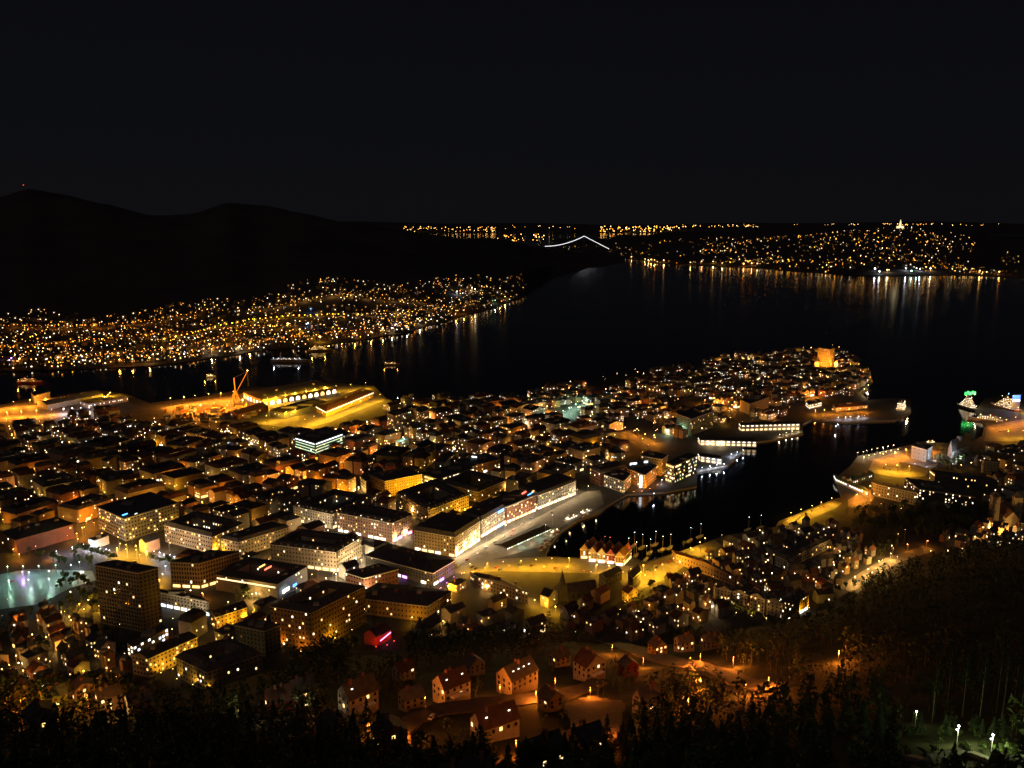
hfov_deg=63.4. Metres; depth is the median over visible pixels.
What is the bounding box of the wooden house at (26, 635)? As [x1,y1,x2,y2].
[23,632,32,637]
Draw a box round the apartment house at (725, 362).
[720,360,731,365]
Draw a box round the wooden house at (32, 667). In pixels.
[25,661,47,680]
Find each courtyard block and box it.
[269,529,361,571]
[293,489,371,528]
[336,503,412,542]
[397,479,468,520]
[441,470,505,501]
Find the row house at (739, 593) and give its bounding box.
[730,584,747,607]
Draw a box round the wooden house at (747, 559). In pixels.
[744,557,749,567]
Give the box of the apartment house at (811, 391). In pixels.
[808,388,814,396]
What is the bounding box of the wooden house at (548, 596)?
[540,587,557,607]
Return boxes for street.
[459,490,603,559]
[612,540,720,589]
[841,546,934,591]
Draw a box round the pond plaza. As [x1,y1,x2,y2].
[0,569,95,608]
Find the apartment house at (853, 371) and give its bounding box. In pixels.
[849,369,857,375]
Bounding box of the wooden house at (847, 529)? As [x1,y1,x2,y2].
[844,526,850,537]
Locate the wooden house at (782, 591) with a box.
[779,587,786,596]
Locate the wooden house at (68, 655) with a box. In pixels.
[61,646,83,667]
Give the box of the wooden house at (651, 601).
[643,596,658,609]
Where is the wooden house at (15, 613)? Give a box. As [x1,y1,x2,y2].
[8,608,27,621]
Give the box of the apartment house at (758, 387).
[752,385,763,389]
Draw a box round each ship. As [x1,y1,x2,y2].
[16,376,42,382]
[270,355,309,361]
[308,343,331,351]
[384,361,399,364]
[563,512,578,520]
[581,507,591,513]
[896,400,905,410]
[957,391,977,410]
[967,413,1002,421]
[991,393,1020,411]
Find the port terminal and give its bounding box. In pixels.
[243,380,336,404]
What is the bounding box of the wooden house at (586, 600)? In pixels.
[578,593,593,608]
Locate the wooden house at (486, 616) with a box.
[476,607,497,625]
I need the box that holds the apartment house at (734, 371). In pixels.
[729,369,740,375]
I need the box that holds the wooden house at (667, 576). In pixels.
[665,572,672,585]
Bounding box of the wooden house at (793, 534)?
[791,530,795,540]
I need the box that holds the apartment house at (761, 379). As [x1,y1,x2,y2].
[759,377,765,385]
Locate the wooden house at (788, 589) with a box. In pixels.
[785,586,793,592]
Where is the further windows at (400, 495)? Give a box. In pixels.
[400,495,467,519]
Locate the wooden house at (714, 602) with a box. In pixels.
[711,598,719,614]
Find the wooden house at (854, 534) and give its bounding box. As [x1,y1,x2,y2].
[850,531,857,539]
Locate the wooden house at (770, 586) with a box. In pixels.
[764,582,781,591]
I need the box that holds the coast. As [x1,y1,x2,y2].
[340,221,1023,232]
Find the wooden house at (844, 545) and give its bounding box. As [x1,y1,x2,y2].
[840,540,846,551]
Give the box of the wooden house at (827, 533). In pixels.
[824,530,831,536]
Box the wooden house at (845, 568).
[841,562,849,574]
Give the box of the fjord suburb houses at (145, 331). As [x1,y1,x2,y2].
[0,274,519,368]
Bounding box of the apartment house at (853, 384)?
[850,381,857,389]
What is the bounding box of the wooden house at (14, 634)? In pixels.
[11,629,20,648]
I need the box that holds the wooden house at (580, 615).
[573,606,590,625]
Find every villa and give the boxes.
[8,677,34,705]
[21,698,57,734]
[39,681,68,710]
[70,675,95,701]
[94,682,122,712]
[123,686,153,715]
[264,682,294,714]
[289,672,315,701]
[314,707,348,740]
[336,672,379,715]
[369,712,408,751]
[392,657,415,680]
[397,683,425,711]
[431,664,471,702]
[461,651,484,675]
[469,699,520,741]
[496,654,538,694]
[518,728,563,767]
[536,683,563,712]
[548,644,570,667]
[566,718,605,753]
[572,646,606,680]
[618,653,638,676]
[631,680,661,714]
[647,635,667,653]
[674,631,694,651]
[700,631,719,650]
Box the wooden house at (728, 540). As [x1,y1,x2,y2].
[723,535,740,547]
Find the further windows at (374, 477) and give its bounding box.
[373,477,420,493]
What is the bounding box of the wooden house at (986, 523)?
[983,518,990,530]
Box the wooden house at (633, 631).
[628,622,638,641]
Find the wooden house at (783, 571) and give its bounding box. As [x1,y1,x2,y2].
[779,566,787,579]
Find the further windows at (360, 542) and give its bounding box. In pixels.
[271,542,360,565]
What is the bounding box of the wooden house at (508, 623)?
[496,619,515,636]
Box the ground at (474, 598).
[0,346,1023,690]
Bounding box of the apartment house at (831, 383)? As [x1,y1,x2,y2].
[828,380,833,387]
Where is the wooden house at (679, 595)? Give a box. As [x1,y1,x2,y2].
[675,587,683,604]
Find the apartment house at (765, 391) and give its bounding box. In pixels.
[761,389,768,395]
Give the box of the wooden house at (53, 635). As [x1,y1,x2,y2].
[49,631,60,647]
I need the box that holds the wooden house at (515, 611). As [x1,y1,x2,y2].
[504,603,523,622]
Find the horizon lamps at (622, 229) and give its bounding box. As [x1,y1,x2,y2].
[414,224,960,240]
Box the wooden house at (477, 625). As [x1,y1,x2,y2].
[468,621,486,635]
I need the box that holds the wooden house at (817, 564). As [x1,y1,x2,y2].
[814,562,821,572]
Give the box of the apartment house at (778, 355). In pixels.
[772,353,782,358]
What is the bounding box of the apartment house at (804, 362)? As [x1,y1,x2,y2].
[800,360,810,364]
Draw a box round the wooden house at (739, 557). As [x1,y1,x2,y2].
[736,552,743,563]
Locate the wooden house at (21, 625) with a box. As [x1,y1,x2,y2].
[16,621,24,631]
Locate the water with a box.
[0,233,1023,561]
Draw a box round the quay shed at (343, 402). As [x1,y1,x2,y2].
[316,388,373,416]
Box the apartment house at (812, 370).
[805,366,816,374]
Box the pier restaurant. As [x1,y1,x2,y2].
[834,474,867,496]
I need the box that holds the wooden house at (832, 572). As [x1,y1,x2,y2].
[828,568,837,578]
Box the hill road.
[595,633,784,692]
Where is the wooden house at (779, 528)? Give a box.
[777,524,784,533]
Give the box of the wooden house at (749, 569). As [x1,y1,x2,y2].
[746,565,752,578]
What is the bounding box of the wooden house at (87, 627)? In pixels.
[84,622,92,636]
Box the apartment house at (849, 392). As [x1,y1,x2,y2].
[847,390,852,395]
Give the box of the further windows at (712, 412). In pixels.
[677,412,713,433]
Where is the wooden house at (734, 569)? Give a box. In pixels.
[725,561,742,575]
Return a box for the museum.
[774,533,829,569]
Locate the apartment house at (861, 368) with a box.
[856,365,867,371]
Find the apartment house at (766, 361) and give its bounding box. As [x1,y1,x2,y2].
[761,358,772,365]
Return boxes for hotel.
[490,489,535,523]
[817,346,834,366]
[871,481,916,504]
[904,477,974,506]
[929,469,997,491]
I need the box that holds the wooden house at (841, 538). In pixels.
[838,536,844,542]
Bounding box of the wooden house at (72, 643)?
[67,638,78,649]
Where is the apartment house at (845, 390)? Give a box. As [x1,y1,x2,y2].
[842,387,848,395]
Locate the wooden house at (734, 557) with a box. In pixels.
[732,550,739,562]
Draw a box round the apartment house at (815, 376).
[808,373,820,379]
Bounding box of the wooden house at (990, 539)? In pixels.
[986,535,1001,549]
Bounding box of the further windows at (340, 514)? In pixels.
[338,514,411,537]
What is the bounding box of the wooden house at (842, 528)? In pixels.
[840,526,845,535]
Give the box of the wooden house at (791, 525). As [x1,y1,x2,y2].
[789,521,797,529]
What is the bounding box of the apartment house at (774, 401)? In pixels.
[769,397,782,405]
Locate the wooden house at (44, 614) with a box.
[39,610,49,626]
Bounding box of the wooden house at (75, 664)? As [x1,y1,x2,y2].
[66,656,89,677]
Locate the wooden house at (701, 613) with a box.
[691,605,708,623]
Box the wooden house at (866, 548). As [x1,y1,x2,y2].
[864,544,870,554]
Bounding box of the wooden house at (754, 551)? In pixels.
[751,545,758,558]
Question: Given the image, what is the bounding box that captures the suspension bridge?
[515,236,608,248]
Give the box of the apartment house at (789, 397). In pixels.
[782,392,796,403]
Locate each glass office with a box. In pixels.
[295,427,342,454]
[665,453,696,484]
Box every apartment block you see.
[387,408,410,434]
[415,406,428,422]
[677,408,713,435]
[694,404,711,412]
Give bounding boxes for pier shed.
[698,436,756,446]
[698,452,721,464]
[739,421,799,430]
[806,399,821,408]
[833,401,867,410]
[850,469,873,483]
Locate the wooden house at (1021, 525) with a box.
[1019,522,1023,529]
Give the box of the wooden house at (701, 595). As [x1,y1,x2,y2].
[698,593,704,606]
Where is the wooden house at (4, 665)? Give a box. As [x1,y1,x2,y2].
[0,660,9,670]
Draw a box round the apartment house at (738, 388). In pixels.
[734,385,740,393]
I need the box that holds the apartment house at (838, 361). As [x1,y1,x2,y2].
[834,359,840,366]
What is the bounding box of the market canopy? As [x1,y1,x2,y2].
[494,524,551,551]
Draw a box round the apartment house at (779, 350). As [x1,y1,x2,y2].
[777,348,785,352]
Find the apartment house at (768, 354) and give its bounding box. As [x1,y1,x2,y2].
[762,352,773,355]
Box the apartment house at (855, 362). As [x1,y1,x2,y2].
[848,359,858,365]
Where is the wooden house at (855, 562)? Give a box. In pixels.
[851,556,858,568]
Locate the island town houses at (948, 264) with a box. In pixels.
[562,228,1019,272]
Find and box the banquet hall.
[947,433,970,457]
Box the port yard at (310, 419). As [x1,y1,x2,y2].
[161,385,383,427]
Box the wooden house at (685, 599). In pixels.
[683,596,688,610]
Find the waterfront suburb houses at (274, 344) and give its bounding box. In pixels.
[0,305,451,370]
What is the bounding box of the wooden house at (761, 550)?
[758,547,763,557]
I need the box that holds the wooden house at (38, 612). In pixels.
[36,608,45,624]
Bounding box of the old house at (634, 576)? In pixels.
[628,564,640,587]
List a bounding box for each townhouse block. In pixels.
[0,430,6,438]
[0,435,7,441]
[0,438,21,450]
[0,451,28,470]
[0,471,14,487]
[0,481,12,490]
[0,490,8,494]
[0,493,17,512]
[0,496,57,524]
[5,487,26,493]
[8,453,50,472]
[9,446,25,452]
[10,515,36,528]
[11,466,27,483]
[12,417,35,429]
[13,425,25,438]
[13,489,35,501]
[14,427,28,438]
[14,467,34,485]
[16,469,35,489]
[19,435,33,448]
[24,421,34,426]
[24,436,38,449]
[28,423,41,434]
[29,508,54,521]
[31,439,59,453]
[33,471,78,496]
[34,460,56,476]
[36,431,51,440]
[36,468,54,476]
[43,420,55,430]
[45,484,67,498]
[46,422,56,432]
[47,443,95,462]
[51,426,62,437]
[52,485,78,504]
[56,458,76,472]
[57,493,113,522]
[58,421,69,426]
[58,462,76,477]
[59,427,73,440]
[63,429,78,441]
[65,424,76,427]
[67,411,76,423]
[67,430,100,444]
[68,479,91,487]
[74,461,91,478]
[76,419,84,426]
[76,425,90,431]
[77,484,99,496]
[78,408,86,419]
[78,447,119,469]
[79,410,89,419]
[81,414,90,421]
[81,467,114,484]
[83,422,95,430]
[83,435,128,449]
[91,404,113,418]
[92,422,103,430]
[94,409,105,418]
[96,411,108,418]
[96,417,109,422]
[96,472,115,491]
[97,423,110,434]
[98,414,110,421]
[101,426,113,436]
[101,455,119,470]
[101,476,121,494]
[107,406,119,414]
[107,428,120,436]
[109,413,121,422]
[112,423,125,427]
[112,443,125,452]
[114,469,133,476]
[114,478,164,500]
[117,416,124,423]
[119,429,129,437]
[119,450,138,456]
[119,455,139,472]
[120,426,131,431]
[120,473,139,483]
[121,443,140,452]
[122,414,133,422]
[122,419,134,431]
[126,431,140,441]
[127,439,142,443]
[134,419,141,431]
[134,451,154,467]
[136,445,173,462]
[137,423,150,438]
[137,439,155,449]
[139,420,151,428]
[139,460,184,480]
[150,425,163,433]
[150,428,179,445]
[155,446,196,462]
[157,490,171,495]
[161,466,204,489]
[163,491,185,501]
[165,419,192,429]
[165,434,177,445]
[166,436,203,448]
[174,431,185,437]
[175,423,200,431]
[175,549,200,558]
[177,607,207,636]
[178,456,197,466]
[178,497,196,515]
[184,427,210,435]
[184,503,209,514]
[186,456,205,469]
[187,478,208,495]
[194,481,216,498]
[195,452,209,457]
[196,442,213,454]
[197,437,212,444]
[198,429,218,438]
[201,452,220,461]
[205,455,247,475]
[206,500,228,514]
[207,473,227,481]
[208,431,236,444]
[208,486,227,502]
[210,438,223,452]
[213,503,237,516]
[214,474,235,486]
[216,444,235,456]
[220,421,230,431]
[223,507,249,528]
[224,480,243,488]
[225,487,246,504]
[227,444,245,457]
[228,462,272,484]
[229,421,257,437]
[230,438,241,444]
[231,498,252,508]
[234,490,253,502]
[235,440,248,447]
[241,429,252,439]
[241,448,257,462]
[242,482,262,493]
[242,500,266,525]
[246,430,255,441]
[248,469,266,484]
[249,430,277,446]
[249,486,300,514]
[250,451,268,463]
[252,515,274,526]
[255,429,266,433]
[258,435,272,450]
[262,454,302,474]
[262,477,283,490]
[263,438,277,452]
[264,469,279,478]
[268,441,282,455]
[270,511,290,522]
[273,444,288,456]
[275,434,288,445]
[277,426,297,433]
[277,473,298,488]
[278,514,300,531]
[282,426,311,445]
[285,463,304,474]
[287,448,298,454]
[291,449,305,460]
[295,466,306,479]
[297,478,314,496]
[297,519,324,531]
[299,458,318,465]
[306,462,326,479]
[310,479,331,496]
[318,446,353,469]
[322,472,337,488]
[324,460,338,473]
[328,442,341,447]
[332,468,350,474]
[336,473,355,491]
[339,421,350,429]
[342,431,352,442]
[344,423,357,433]
[344,433,373,449]
[344,456,356,473]
[353,448,367,453]
[353,452,366,457]
[353,456,368,474]
[355,421,367,427]
[356,424,382,437]
[361,441,377,453]
[365,454,375,469]
[370,415,386,429]
[371,445,410,462]
[372,459,387,470]
[374,429,400,444]
[375,495,395,509]
[383,400,402,410]
[385,459,401,469]
[399,404,419,410]
[401,395,410,405]
[402,452,417,466]
[404,422,412,436]
[407,465,418,471]
[408,393,418,403]
[408,439,433,449]
[409,424,420,438]
[410,447,424,453]
[411,410,414,421]
[412,398,432,407]
[413,421,424,428]
[414,452,429,469]
[416,428,428,440]
[421,447,436,464]
[423,418,435,429]
[428,427,437,438]
[429,399,450,407]
[429,406,451,418]
[429,431,442,442]
[429,442,452,457]
[432,393,439,400]
[434,418,443,428]
[434,456,449,468]
[436,393,446,399]
[437,422,446,430]
[439,428,451,443]
[441,402,452,405]
[442,414,463,422]
[442,451,455,464]
[446,393,455,397]
[446,404,457,414]
[446,437,458,449]
[447,396,468,401]
[449,423,459,428]
[451,427,459,436]
[452,416,474,426]
[455,402,465,410]
[455,430,466,435]
[455,433,466,447]
[458,409,469,413]
[459,424,470,429]
[461,398,483,409]
[461,436,473,448]
[462,412,473,417]
[464,427,474,435]
[466,438,492,454]
[467,406,477,411]
[469,392,492,398]
[470,429,478,438]
[472,401,494,414]
[473,413,483,422]
[473,422,479,429]
[476,430,486,438]
[478,421,489,430]
[480,411,489,418]
[481,395,504,402]
[482,415,506,427]
[486,429,496,439]
[486,444,513,459]
[491,432,502,445]
[492,409,503,416]
[494,398,516,406]
[495,429,507,434]
[498,433,510,444]
[499,392,509,398]
[499,405,509,414]
[499,421,527,435]
[504,394,513,400]
[504,412,524,422]
[504,452,515,463]
[505,464,520,478]
[506,438,535,451]
[506,475,524,491]
[509,402,531,412]
[511,452,522,463]
[513,395,521,400]
[514,430,525,439]
[516,472,531,483]
[517,398,525,402]
[517,453,544,473]
[519,433,530,438]
[520,449,531,455]
[522,405,544,415]
[522,415,531,423]
[524,399,546,407]
[528,416,537,428]
[529,426,539,439]
[534,435,542,445]
[534,449,544,454]
[535,413,544,425]
[535,444,546,449]
[537,425,546,436]
[537,462,575,479]
[541,437,552,446]
[542,416,570,432]
[542,446,552,452]
[542,452,556,464]
[544,411,562,418]
[550,428,562,442]
[551,439,576,454]
[552,449,566,458]
[555,431,568,443]
[555,454,583,472]
[567,420,596,431]
[568,442,599,461]
[570,429,601,445]
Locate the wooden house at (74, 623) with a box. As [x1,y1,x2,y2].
[72,616,76,632]
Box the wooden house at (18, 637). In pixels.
[14,632,24,643]
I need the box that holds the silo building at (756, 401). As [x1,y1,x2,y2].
[739,393,768,414]
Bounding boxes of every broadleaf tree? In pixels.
[27,606,33,615]
[34,635,47,644]
[35,550,44,558]
[48,550,56,560]
[54,578,63,589]
[55,555,62,564]
[57,599,63,608]
[60,570,68,582]
[65,594,74,605]
[67,576,74,584]
[70,549,79,559]
[72,571,80,580]
[76,586,85,597]
[79,574,86,586]
[83,579,91,587]
[84,616,93,625]
[85,554,93,564]
[85,645,94,657]
[86,591,94,599]
[90,598,98,610]
[92,587,97,596]
[240,583,249,597]
[348,630,354,638]
[350,636,358,649]
[443,621,449,630]
[451,738,478,759]
[484,752,498,763]
[515,739,547,765]
[647,579,655,590]
[805,611,811,617]
[846,737,877,767]
[861,505,867,512]
[871,505,880,514]
[887,505,894,510]
[899,499,908,509]
[929,744,938,751]
[935,727,942,736]
[937,737,944,743]
[939,725,947,734]
[962,505,971,510]
[963,741,972,750]
[968,721,978,732]
[973,729,980,736]
[973,757,992,767]
[978,740,986,746]
[978,744,986,753]
[991,744,1001,751]
[1005,742,1015,753]
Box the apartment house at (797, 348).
[794,346,803,350]
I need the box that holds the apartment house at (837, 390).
[830,386,842,394]
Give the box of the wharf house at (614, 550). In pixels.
[606,542,622,563]
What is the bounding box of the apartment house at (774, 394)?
[771,391,777,398]
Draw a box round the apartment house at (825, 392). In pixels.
[818,387,833,396]
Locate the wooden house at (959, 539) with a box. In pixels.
[955,534,968,547]
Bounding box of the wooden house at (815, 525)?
[812,522,818,532]
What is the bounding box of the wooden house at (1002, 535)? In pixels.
[998,532,1005,543]
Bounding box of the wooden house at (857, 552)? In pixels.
[853,548,862,559]
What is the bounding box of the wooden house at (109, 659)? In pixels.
[103,648,115,669]
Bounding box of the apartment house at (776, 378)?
[769,375,782,382]
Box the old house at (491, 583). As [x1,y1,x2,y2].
[469,572,528,603]
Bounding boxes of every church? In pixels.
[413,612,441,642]
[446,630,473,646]
[557,570,596,601]
[988,490,1023,526]
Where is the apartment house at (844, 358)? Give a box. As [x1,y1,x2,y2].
[839,356,848,360]
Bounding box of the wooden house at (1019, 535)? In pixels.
[1015,529,1023,540]
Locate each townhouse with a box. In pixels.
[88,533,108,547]
[139,533,159,552]
[214,624,235,640]
[239,551,259,559]
[242,609,267,620]
[253,595,277,615]
[296,578,319,592]
[304,454,317,459]
[338,559,358,578]
[361,537,369,552]
[364,539,385,553]
[365,488,380,503]
[376,489,390,498]
[441,601,465,623]
[447,508,457,513]
[448,577,465,592]
[458,452,471,458]
[469,500,479,507]
[490,467,504,477]
[492,490,507,497]
[527,389,534,396]
[530,390,537,394]
[536,391,550,397]
[542,397,548,404]
[546,385,554,392]
[549,396,554,406]
[552,398,559,407]
[557,382,571,388]
[560,390,575,399]
[560,397,564,404]
[565,397,570,404]
[568,383,581,389]
[573,379,586,386]
[574,395,580,402]
[577,415,592,420]
[582,406,589,415]
[585,394,593,404]
[586,389,602,394]
[586,454,604,465]
[590,406,596,416]
[591,416,607,427]
[593,412,606,417]
[594,403,611,412]
[595,397,610,403]
[596,429,603,441]
[599,393,612,398]
[601,443,608,454]
[603,419,623,430]
[603,427,618,438]
[604,388,618,396]
[605,412,612,418]
[605,436,614,443]
[605,444,613,449]
[605,448,613,460]
[609,401,626,406]
[609,415,617,419]
[610,405,628,416]
[610,438,629,451]
[610,450,619,460]
[611,397,624,401]
[614,392,628,397]
[616,413,623,421]
[618,448,625,460]
[619,388,631,393]
[622,397,641,406]
[625,378,637,387]
[629,388,646,395]
[635,406,653,418]
[636,403,648,407]
[637,381,648,388]
[642,397,648,403]
[645,382,659,391]
[645,411,663,421]
[649,377,663,383]
[652,405,659,410]
[653,373,664,377]
[653,399,661,404]
[657,387,664,393]
[660,381,675,386]
[661,367,675,374]
[661,388,668,394]
[661,399,668,407]
[662,423,669,433]
[664,408,672,418]
[666,427,673,434]
[668,385,674,395]
[671,409,684,417]
[673,371,688,374]
[673,382,687,386]
[673,387,679,396]
[674,425,682,437]
[677,378,683,383]
[678,386,683,395]
[678,428,687,438]
[686,372,698,377]
[686,379,701,388]
[686,386,692,394]
[696,370,707,375]
[697,383,712,390]
[699,391,706,396]
[700,379,710,384]
[702,358,707,363]
[704,368,716,373]
[705,363,717,369]
[707,371,719,377]
[708,360,719,365]
[709,355,721,360]
[709,389,715,398]
[710,382,723,389]
[711,403,726,411]
[713,414,720,422]
[714,388,719,397]
[717,374,732,382]
[717,393,733,400]
[718,414,726,423]
[719,398,725,404]
[723,395,729,405]
[724,384,730,389]
[731,389,736,396]
[973,454,983,465]
[982,450,1000,459]
[982,490,1005,504]
[985,442,1002,452]
[986,471,995,476]
[992,472,1002,485]
[998,448,1018,456]
[998,454,1016,468]
[1001,472,1007,485]
[1001,485,1023,497]
[1002,498,1023,512]
[1003,444,1019,450]
[1004,465,1014,471]
[1004,473,1023,486]
[1007,470,1023,473]
[1012,461,1023,470]
[1014,451,1023,461]
[1017,441,1023,451]
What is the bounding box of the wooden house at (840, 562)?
[838,559,843,571]
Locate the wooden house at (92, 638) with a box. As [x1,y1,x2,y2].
[85,632,107,648]
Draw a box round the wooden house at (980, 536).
[973,532,986,541]
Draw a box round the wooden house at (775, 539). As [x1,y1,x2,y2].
[772,535,779,545]
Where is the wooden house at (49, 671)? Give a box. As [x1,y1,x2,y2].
[33,667,56,689]
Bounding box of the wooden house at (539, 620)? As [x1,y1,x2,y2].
[523,613,546,631]
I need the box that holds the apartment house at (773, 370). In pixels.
[767,366,776,373]
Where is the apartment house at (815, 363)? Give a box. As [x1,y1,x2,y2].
[809,360,818,366]
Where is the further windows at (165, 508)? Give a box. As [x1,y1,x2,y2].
[98,508,177,538]
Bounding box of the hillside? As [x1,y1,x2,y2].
[0,444,1023,767]
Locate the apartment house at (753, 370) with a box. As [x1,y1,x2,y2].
[748,368,758,372]
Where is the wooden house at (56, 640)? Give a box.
[51,633,64,650]
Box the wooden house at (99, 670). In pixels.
[81,668,105,680]
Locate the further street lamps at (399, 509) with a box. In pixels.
[1,297,986,740]
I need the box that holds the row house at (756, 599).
[747,588,764,613]
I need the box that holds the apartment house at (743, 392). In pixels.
[740,390,747,395]
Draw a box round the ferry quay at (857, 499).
[848,488,874,510]
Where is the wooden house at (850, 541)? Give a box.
[847,536,855,548]
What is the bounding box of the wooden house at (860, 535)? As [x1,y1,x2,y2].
[856,530,862,541]
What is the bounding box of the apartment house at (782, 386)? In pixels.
[774,382,789,389]
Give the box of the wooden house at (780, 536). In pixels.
[777,532,783,545]
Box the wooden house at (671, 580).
[668,575,676,587]
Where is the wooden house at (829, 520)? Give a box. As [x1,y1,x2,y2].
[826,517,833,528]
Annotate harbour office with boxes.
[604,470,630,493]
[627,459,656,488]
[641,451,667,475]
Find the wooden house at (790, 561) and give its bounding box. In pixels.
[786,558,794,571]
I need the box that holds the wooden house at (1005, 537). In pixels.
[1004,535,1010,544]
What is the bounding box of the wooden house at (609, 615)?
[600,606,619,625]
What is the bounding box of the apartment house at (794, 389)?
[786,387,797,391]
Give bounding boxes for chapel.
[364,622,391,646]
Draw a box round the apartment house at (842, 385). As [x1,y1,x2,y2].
[837,383,849,389]
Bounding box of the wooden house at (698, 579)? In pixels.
[696,575,703,584]
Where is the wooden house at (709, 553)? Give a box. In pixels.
[705,547,712,560]
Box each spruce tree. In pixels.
[54,708,80,758]
[78,720,90,750]
[90,710,106,739]
[141,747,158,767]
[265,700,280,737]
[289,704,311,741]
[297,700,314,735]
[297,717,318,752]
[346,722,367,755]
[349,709,364,743]
[360,697,374,737]
[383,736,399,767]
[387,726,409,767]
[425,735,442,767]
[443,736,458,762]
[465,731,478,757]
[473,723,485,747]
[476,726,494,765]
[499,742,515,767]
[512,741,525,767]
[534,729,554,767]
[552,732,569,767]
[564,722,585,763]
[596,714,617,756]
[598,737,605,750]
[614,722,630,754]
[616,715,638,756]
[617,737,629,767]
[634,696,649,735]
[634,711,648,742]
[662,702,674,722]
[682,703,690,730]
[716,720,726,740]
[724,713,732,741]
[726,711,749,751]
[743,693,756,731]
[743,704,757,733]
[748,708,766,747]
[756,696,776,748]
[789,698,806,738]
[797,708,822,747]
[818,707,827,731]
[819,703,836,739]
[825,709,838,740]
[832,693,852,733]
[833,704,851,738]
[846,695,868,735]
[846,696,874,744]
[867,705,886,741]
[875,711,902,764]
[913,712,926,734]
[937,714,950,735]
[941,742,959,767]
[944,723,951,737]
[976,719,986,737]
[983,716,998,741]
[983,742,999,767]
[994,719,1009,740]
[1001,747,1009,767]
[1004,732,1023,767]
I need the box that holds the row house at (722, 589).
[713,581,731,600]
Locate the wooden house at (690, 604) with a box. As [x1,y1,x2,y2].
[687,598,695,612]
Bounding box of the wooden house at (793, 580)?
[783,573,801,588]
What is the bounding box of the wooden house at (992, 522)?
[989,518,993,527]
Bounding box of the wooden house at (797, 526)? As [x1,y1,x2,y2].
[793,524,801,533]
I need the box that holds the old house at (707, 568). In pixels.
[672,550,734,584]
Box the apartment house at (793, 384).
[788,382,797,387]
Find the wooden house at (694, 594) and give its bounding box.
[690,588,699,601]
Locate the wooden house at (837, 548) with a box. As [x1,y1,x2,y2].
[833,543,840,554]
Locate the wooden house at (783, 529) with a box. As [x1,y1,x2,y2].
[780,527,786,535]
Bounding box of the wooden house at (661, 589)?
[652,584,671,599]
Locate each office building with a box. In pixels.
[97,492,178,540]
[127,624,168,657]
[131,631,197,677]
[160,589,209,615]
[164,510,243,551]
[169,550,239,588]
[175,636,262,688]
[220,521,289,557]
[234,618,280,656]
[269,580,365,651]
[360,465,383,492]
[368,467,421,495]
[395,437,408,446]
[422,463,473,482]
[455,453,499,472]
[981,459,999,472]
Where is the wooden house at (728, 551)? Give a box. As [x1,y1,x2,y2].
[718,545,735,557]
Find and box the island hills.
[531,226,1023,278]
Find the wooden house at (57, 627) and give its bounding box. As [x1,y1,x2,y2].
[44,621,66,640]
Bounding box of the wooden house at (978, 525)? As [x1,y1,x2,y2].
[969,520,983,534]
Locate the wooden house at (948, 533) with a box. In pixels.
[946,529,950,540]
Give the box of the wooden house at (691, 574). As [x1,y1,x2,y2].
[684,566,702,583]
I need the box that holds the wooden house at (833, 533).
[830,528,836,539]
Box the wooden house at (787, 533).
[784,528,791,539]
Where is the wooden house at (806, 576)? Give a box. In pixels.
[802,568,811,582]
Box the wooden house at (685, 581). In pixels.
[681,577,688,591]
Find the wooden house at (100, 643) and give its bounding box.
[92,637,116,659]
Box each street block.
[344,563,398,588]
[364,543,455,586]
[365,582,451,621]
[414,512,479,556]
[462,500,504,537]
[520,473,575,509]
[590,460,626,485]
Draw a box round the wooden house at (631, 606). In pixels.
[627,600,636,617]
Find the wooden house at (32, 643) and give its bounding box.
[26,637,37,650]
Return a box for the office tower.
[94,559,162,631]
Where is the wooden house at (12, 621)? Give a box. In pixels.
[8,616,17,628]
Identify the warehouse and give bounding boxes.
[31,388,50,403]
[37,390,102,409]
[80,394,127,407]
[228,402,267,419]
[270,398,326,418]
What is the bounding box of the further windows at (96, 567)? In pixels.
[96,567,161,629]
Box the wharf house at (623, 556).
[615,543,631,565]
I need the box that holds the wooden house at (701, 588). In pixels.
[697,584,706,593]
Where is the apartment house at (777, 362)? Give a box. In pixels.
[771,359,782,366]
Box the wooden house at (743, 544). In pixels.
[737,540,754,553]
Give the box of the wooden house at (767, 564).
[764,561,771,574]
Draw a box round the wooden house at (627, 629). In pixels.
[625,623,630,639]
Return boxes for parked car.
[428,713,435,719]
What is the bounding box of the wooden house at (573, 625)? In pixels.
[566,620,576,636]
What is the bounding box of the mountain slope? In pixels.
[0,189,624,370]
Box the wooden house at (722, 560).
[712,555,730,566]
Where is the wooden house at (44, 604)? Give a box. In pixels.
[37,599,48,608]
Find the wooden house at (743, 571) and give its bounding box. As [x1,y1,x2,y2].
[740,566,747,579]
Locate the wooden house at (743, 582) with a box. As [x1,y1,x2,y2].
[740,580,746,585]
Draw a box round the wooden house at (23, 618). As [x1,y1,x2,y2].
[17,613,27,626]
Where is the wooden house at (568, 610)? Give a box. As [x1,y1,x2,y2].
[559,600,578,619]
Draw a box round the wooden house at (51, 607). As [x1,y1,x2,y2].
[45,604,55,611]
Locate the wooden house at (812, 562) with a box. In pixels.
[810,560,815,568]
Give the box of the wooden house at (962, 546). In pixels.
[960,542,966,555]
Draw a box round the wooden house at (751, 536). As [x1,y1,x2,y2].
[742,530,758,542]
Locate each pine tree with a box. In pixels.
[926,661,944,721]
[943,647,958,705]
[955,652,973,716]
[975,649,994,724]
[991,641,1009,712]
[995,650,1017,718]
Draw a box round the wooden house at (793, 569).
[788,563,798,573]
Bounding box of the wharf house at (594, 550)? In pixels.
[588,539,604,561]
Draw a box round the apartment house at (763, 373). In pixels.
[761,370,766,376]
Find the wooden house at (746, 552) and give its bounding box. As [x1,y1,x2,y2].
[741,549,749,559]
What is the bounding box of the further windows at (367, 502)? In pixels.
[296,502,371,523]
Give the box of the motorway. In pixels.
[164,316,345,342]
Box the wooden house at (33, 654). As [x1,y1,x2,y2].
[20,646,48,667]
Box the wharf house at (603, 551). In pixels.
[597,540,613,562]

